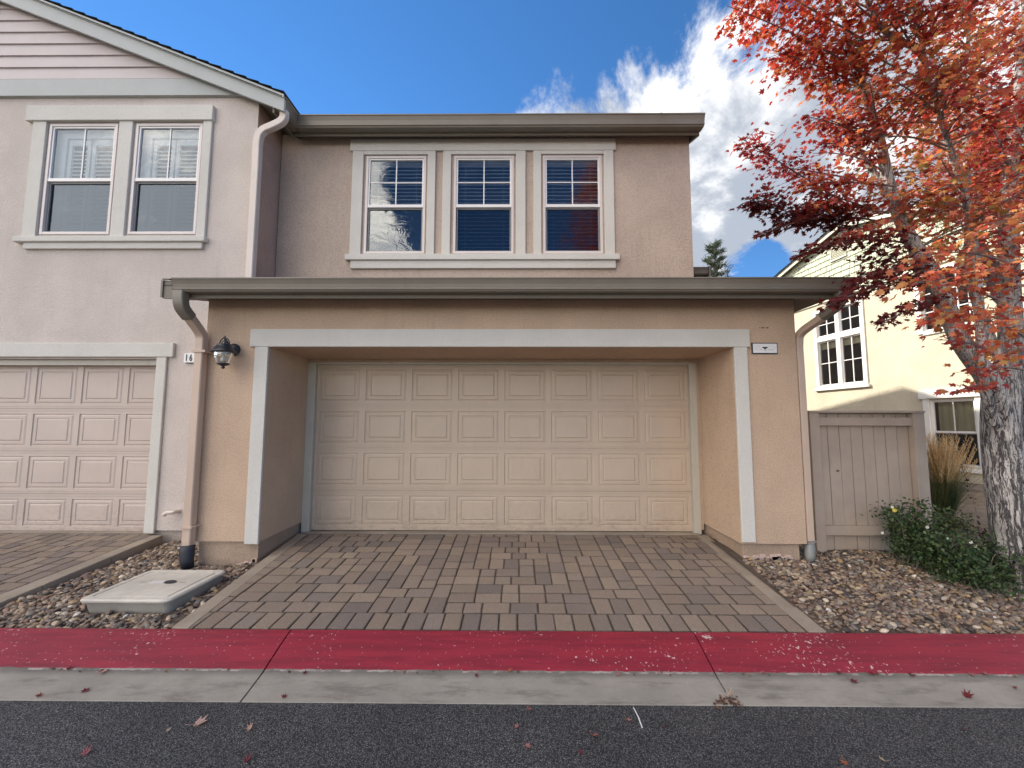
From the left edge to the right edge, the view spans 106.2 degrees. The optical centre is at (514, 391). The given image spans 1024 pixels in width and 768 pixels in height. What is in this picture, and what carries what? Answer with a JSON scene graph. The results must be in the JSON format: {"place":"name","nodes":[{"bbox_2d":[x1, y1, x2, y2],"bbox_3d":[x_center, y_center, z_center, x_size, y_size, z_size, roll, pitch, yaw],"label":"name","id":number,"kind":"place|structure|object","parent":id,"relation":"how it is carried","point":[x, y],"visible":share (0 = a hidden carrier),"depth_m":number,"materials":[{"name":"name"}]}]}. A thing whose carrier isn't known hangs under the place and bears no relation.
{"place":"outdoors","nodes":[
{"label":"outdoors","id":0,"kind":"place"},
{"bbox_2d":[0,530,161,607],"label":"driveway","id":1,"kind":"structure","parent":0,"point":[33,562],"depth_m":4.16,"materials":[{"name":"brown brick"}]},
{"bbox_2d":[0,540,254,628],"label":"river pebbles","id":2,"kind":"object","parent":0,"point":[27,610],"visible":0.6,"depth_m":3.28,"materials":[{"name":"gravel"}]},
{"bbox_2d":[80,570,224,613],"bbox_3d":[-3.133,1.772,3.382,0.740,0.166,0.635,0,-5,0],"label":"utility box","id":3,"kind":"object","parent":2,"relation":"on","point":[158,591],"visible":0.97,"depth_m":3.24,"materials":[{"name":"concrete"}]},
{"bbox_2d":[172,530,825,632],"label":"driveway","id":4,"kind":"structure","parent":0,"point":[607,581],"depth_m":3.46,"materials":[{"name":"brown brick"}]},
{"bbox_2d":[0,701,1023,767],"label":"road","id":5,"kind":"structure","parent":0,"point":[63,734],"depth_m":2.01,"materials":[{"name":"grey asphalt"}]},
{"bbox_2d":[80,745,91,757],"bbox_3d":[-2.113,1.775,1.893,0.041,0.024,0.060,-11,8,-24],"label":"fallen leaf","id":6,"kind":"object","parent":5,"relation":"on","point":[86,751],"visible":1,"depth_m":1.90,"materials":[{"name":"red plant"}]},
{"bbox_2d":[185,716,206,726],"bbox_3d":[-1.719,1.790,2.082,0.108,0.028,0.074,0,0,-11],"label":"fallen leaf","id":7,"kind":"object","parent":5,"relation":"on","point":[199,721],"visible":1,"depth_m":2.09,"materials":[{"name":"beige plant"}]},
{"bbox_2d":[242,753,251,764],"bbox_3d":[-1.293,1.774,1.854,0.038,0.021,0.056,-6,-2,10],"label":"fallen leaf","id":8,"kind":"object","parent":5,"relation":"on","point":[247,758],"visible":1,"depth_m":1.86,"materials":[{"name":"red plant"}]},
{"bbox_2d":[51,0,1023,276],"label":"sky","id":9,"kind":"structure","parent":0,"point":[327,56],"materials":[{"name":"blue"}]},
{"bbox_2d":[681,485,988,540],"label":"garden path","id":10,"kind":"structure","parent":0,"point":[981,513],"depth_m":5.89,"materials":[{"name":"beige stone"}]},
{"bbox_2d":[932,507,988,533],"bbox_3d":[5.602,1.694,4.960,0.749,0.417,0.658,4,-6,-41],"label":"shrub","id":11,"kind":"object","parent":10,"relation":"on","point":[956,521],"visible":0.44,"depth_m":4.86,"materials":[{"name":"green plant"}]},
{"bbox_2d":[711,540,1023,633],"bbox_3d":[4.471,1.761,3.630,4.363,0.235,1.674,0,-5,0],"label":"river pebbles","id":12,"kind":"object","parent":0,"point":[996,622],"visible":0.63,"depth_m":3.30,"materials":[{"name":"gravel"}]},
{"bbox_2d":[713,0,1023,591],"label":"maple tree","id":13,"kind":"object","parent":12,"relation":"on","point":[998,387],"visible":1,"depth_m":3.35,"materials":[{"name":"red plant"}]},
{"bbox_2d":[807,411,932,552],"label":"wooden gate","id":14,"kind":"structure","parent":12,"relation":"on","point":[860,461],"depth_m":4.30,"materials":[{"name":"beige paint"}]},
{"bbox_2d":[860,495,1023,601],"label":"rose bush","id":15,"kind":"object","parent":12,"relation":"on","point":[941,552],"visible":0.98,"depth_m":3.59,"materials":[{"name":"green plant"}]},
{"bbox_2d":[950,464,990,554],"bbox_3d":[4.747,1.288,3.961,0.322,1.041,0.387,-2,-5,29],"label":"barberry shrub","id":16,"kind":"object","parent":12,"relation":"on","point":[982,532],"visible":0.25,"depth_m":4.01,"materials":[{"name":"green plant"}]},
{"bbox_2d":[926,431,984,519],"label":"feather grass","id":17,"kind":"object","parent":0,"point":[944,475],"depth_m":5.39,"materials":[{"name":"beige plant"}]},
{"bbox_3d":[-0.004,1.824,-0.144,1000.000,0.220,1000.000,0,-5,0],"label":"ground","id":18,"kind":"structure","parent":0,"visible":0},
{"bbox_2d":[0,0,299,543],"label":"townhouse","id":19,"kind":"structure","parent":18,"relation":"on","point":[135,169],"depth_m":5.01,"materials":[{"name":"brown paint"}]},
{"bbox_2d":[0,366,155,530],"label":"garage door","id":20,"kind":"structure","parent":19,"relation":"in","point":[75,440],"depth_m":4.96,"materials":[{"name":"beige metal"}]},
{"bbox_2d":[39,124,118,234],"bbox_3d":[-5.734,-2.775,5.393,1.045,1.625,0.665,0,-5,0],"label":"window","id":21,"kind":"structure","parent":19,"relation":"in","point":[79,179],"depth_m":5.10,"materials":[{"name":"glass"}]},
{"bbox_2d":[127,123,202,234],"bbox_3d":[-4.586,-2.773,5.385,1.020,1.625,0.665,0,-5,0],"label":"window","id":22,"kind":"structure","parent":19,"relation":"in","point":[167,156],"depth_m":5.09,"materials":[{"name":"glass"}]},
{"bbox_2d":[184,353,193,363],"bbox_3d":[-4.056,-0.413,4.864,0.245,0.125,0.026,0,-5,0],"label":"house number","id":23,"kind":"object","parent":19,"relation":"attached to","point":[188,358],"visible":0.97,"depth_m":4.86,"materials":[{"name":"white ceramic"}]},
{"bbox_2d":[160,112,855,569],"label":"townhouse","id":24,"kind":"structure","parent":18,"relation":"on","point":[500,322],"depth_m":4.88,"materials":[{"name":"beige paint"}]},
{"bbox_2d":[210,336,240,368],"bbox_3d":[-3.044,-0.406,4.046,0.242,0.353,0.281,0,-5,0],"label":"wall lamp","id":25,"kind":"object","parent":24,"relation":"attached to","point":[227,347],"visible":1,"depth_m":4.00,"materials":[{"name":"black metal"}]},
{"bbox_2d":[363,156,426,253],"bbox_3d":[-1.718,-2.660,5.860,1.000,1.564,0.665,0,-5,0],"label":"window","id":26,"kind":"structure","parent":24,"relation":"in","point":[395,193],"depth_m":5.99,"materials":[{"name":"glass"}]},
{"bbox_2d":[453,156,513,253],"bbox_3d":[-0.445,-2.658,5.851,0.995,1.564,0.665,0,-5,0],"label":"window","id":27,"kind":"structure","parent":24,"relation":"in","point":[483,210],"depth_m":5.55,"materials":[{"name":"glass"}]},
{"bbox_2d":[311,365,692,531],"bbox_3d":[-0.170,0.716,4.938,4.800,2.123,0.054,0,-5,0],"label":"garage door","id":28,"kind":"structure","parent":24,"relation":"in","point":[583,448],"depth_m":4.92,"materials":[{"name":"beige metal"}]},
{"bbox_2d":[543,155,602,253],"bbox_3d":[0.832,-2.656,5.841,0.980,1.564,0.665,0,-5,0],"label":"window","id":29,"kind":"structure","parent":24,"relation":"in","point":[572,184],"depth_m":5.54,"materials":[{"name":"glass"}]},
{"bbox_2d":[751,343,777,353],"bbox_3d":[2.688,-0.460,4.141,0.276,0.122,0.018,0,-5,0],"label":"wall plaque","id":30,"kind":"object","parent":24,"relation":"attached to","point":[764,348],"depth_m":4.13,"materials":[{"name":"white ceramic"}]},
{"bbox_2d":[701,239,733,276],"bbox_3d":[8.553,-1.843,16.203,2.884,9.533,2.835,-2,-5,21],"label":"pine tree","id":31,"kind":"object","parent":18,"relation":"on","point":[713,249],"visible":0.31,"depth_m":16.27,"materials":[{"name":"green plant"}]},
{"bbox_2d":[774,178,1023,490],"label":"cream house","id":32,"kind":"structure","parent":18,"relation":"on","point":[854,360],"depth_m":9.86,"materials":[{"name":"paint"}]},
{"bbox_2d":[817,314,834,337],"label":"window","id":33,"kind":"structure","parent":32,"relation":"in","point":[827,328],"depth_m":11.84,"materials":[{"name":"glass"}]},
{"bbox_2d":[818,339,838,385],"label":"window","id":34,"kind":"structure","parent":32,"relation":"in","point":[828,357],"depth_m":11.73,"materials":[{"name":"white plastic"}]},
{"bbox_2d":[839,303,859,332],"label":"window","id":35,"kind":"structure","parent":32,"relation":"in","point":[849,320],"depth_m":11.12,"materials":[{"name":"glass"}]},
{"bbox_2d":[841,333,863,383],"bbox_3d":[9.692,-0.889,10.746,0.585,1.340,0.640,1,-5,-6],"label":"window","id":36,"kind":"structure","parent":32,"relation":"in","point":[850,345],"depth_m":11.02,"materials":[{"name":"white plastic"}]},
{"bbox_2d":[921,264,969,331],"bbox_3d":[9.938,-2.066,8.665,0.585,1.300,0.920,1,-5,-6],"label":"window","id":37,"kind":"structure","parent":32,"relation":"in","point":[960,303],"depth_m":8.93,"materials":[{"name":"white plastic"}]},
{"bbox_2d":[930,398,980,467],"bbox_3d":[9.964,0.903,8.467,0.665,1.550,0.950,1,-5,-6],"label":"window","id":38,"kind":"structure","parent":32,"relation":"in","point":[962,435],"depth_m":8.39,"materials":[{"name":"white plastic"}]},
{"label":"curb footing","id":39,"kind":"structure","parent":18,"relation":"on","visible":0},
{"bbox_2d":[0,628,1023,707],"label":"curb","id":40,"kind":"structure","parent":39,"relation":"on","point":[551,667],"depth_m":2.50,"materials":[{"name":"red concrete"}]},
{"bbox_2d":[59,532,1017,707],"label":"leaf litter","id":41,"kind":"object","parent":40,"relation":"on","point":[726,703],"visible":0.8,"depth_m":2.27,"materials":[{"name":"brown plant"}]},
{"bbox_2d":[722,689,732,696],"bbox_3d":[1.255,1.792,2.280,0.093,0.038,0.064,-23,-7,27],"label":"fallen leaf","id":42,"kind":"object","parent":40,"relation":"on","point":[728,694],"visible":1,"depth_m":2.28,"materials":[{"name":"beige plant"}]},
{"bbox_2d":[961,689,973,697],"bbox_3d":[2.682,1.798,2.282,0.078,0.034,0.053,3,5,-26],"label":"fallen leaf","id":43,"kind":"object","parent":40,"relation":"on","point":[967,694],"visible":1,"depth_m":2.29,"materials":[{"name":"red plant"}]}
]}

